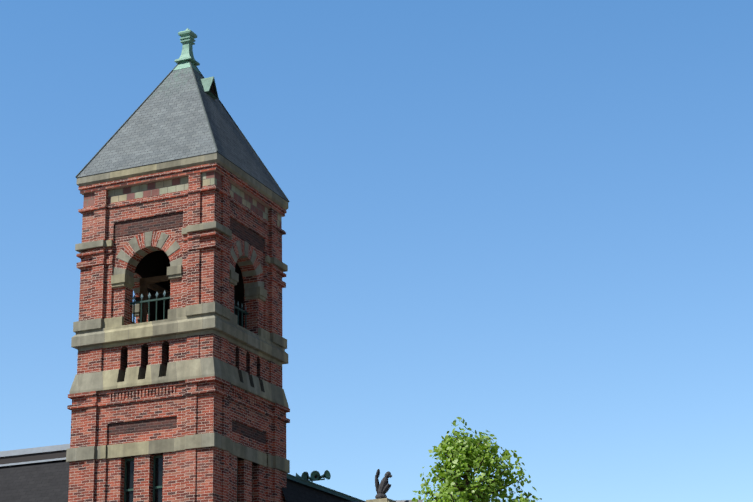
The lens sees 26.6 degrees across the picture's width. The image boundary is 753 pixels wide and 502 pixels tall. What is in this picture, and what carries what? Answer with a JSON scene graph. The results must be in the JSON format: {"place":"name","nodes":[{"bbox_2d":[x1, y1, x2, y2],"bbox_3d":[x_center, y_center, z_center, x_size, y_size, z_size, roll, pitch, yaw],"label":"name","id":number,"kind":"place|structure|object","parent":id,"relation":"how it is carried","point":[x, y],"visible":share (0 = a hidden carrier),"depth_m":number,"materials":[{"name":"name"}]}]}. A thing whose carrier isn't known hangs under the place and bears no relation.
{"place":"outdoors","nodes":[
{"label":"outdoors","id":0,"kind":"place"},
{"bbox_2d":[0,0,752,501],"label":"sky","id":1,"kind":"structure","parent":0,"point":[529,223],"materials":[{"name":"blue"}]},
{"bbox_2d":[412,417,541,501],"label":"tree","id":2,"kind":"object","parent":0,"point":[449,445],"depth_m":31.76,"materials":[{"name":"green plant"}]},
{"label":"ground","id":3,"kind":"structure","parent":0,"visible":0},
{"bbox_2d":[66,152,289,501],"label":"tower","id":4,"kind":"structure","parent":3,"relation":"on","point":[185,400],"depth_m":44.56,"materials":[{"name":"brick"}]},
{"bbox_2d":[135,275,169,322],"bbox_3d":[-5.663,1.774,46.649,3.200,1.760,1.900,-9,-19,21],"label":"frame","id":5,"kind":"object","parent":4,"relation":"on","point":[146,283],"visible":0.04,"depth_m":46.32,"materials":[{"name":"brown wood"}]},
{"bbox_2d":[75,60,289,201],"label":"tower roof","id":6,"kind":"structure","parent":4,"relation":"on","point":[179,114],"depth_m":46.99,"materials":[{"name":"grey stone"}]},
{"bbox_2d":[173,28,200,73],"bbox_3d":[-5.851,-6.210,49.253,0.670,1.520,0.670,-9,-19,21],"label":"roof finial","id":7,"kind":"object","parent":6,"relation":"on","point":[188,36],"visible":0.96,"depth_m":49.14,"materials":[{"name":"green metal"}]},
{"bbox_2d":[201,76,218,98],"bbox_3d":[-5.191,-5.008,48.584,0.508,0.610,0.640,-9,-19,21],"label":"dormer","id":8,"kind":"object","parent":6,"relation":"on","point":[209,86],"visible":0.88,"depth_m":48.51,"materials":[{"name":"green metal"}]},
{"bbox_2d":[113,231,263,302],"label":"voussoirs","id":9,"kind":"object","parent":4,"relation":"attached to","point":[133,252],"visible":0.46,"depth_m":45.52,"materials":[{"name":"stone"}]},
{"bbox_2d":[130,290,248,328],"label":"belfry railings","id":10,"kind":"object","parent":4,"relation":"on","point":[241,310],"visible":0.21,"depth_m":45.19,"materials":[{"name":"green metal"}]},
{"bbox_2d":[0,444,422,501],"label":"building roof","id":11,"kind":"structure","parent":3,"relation":"on","point":[38,474],"depth_m":47.39,"materials":[{"name":"stone"}]},
{"bbox_2d":[296,470,330,481],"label":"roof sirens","id":12,"kind":"object","parent":11,"relation":"on","point":[314,476],"visible":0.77,"depth_m":48.23,"materials":[{"name":"green metal"}]},
{"bbox_2d":[375,469,391,498],"bbox_3d":[0.200,6.433,43.793,0.518,0.915,0.323,-9,-19,21],"label":"gable beast statue","id":13,"kind":"object","parent":11,"relation":"on","point":[383,488],"visible":0.9,"depth_m":43.73,"materials":[{"name":"stone"}]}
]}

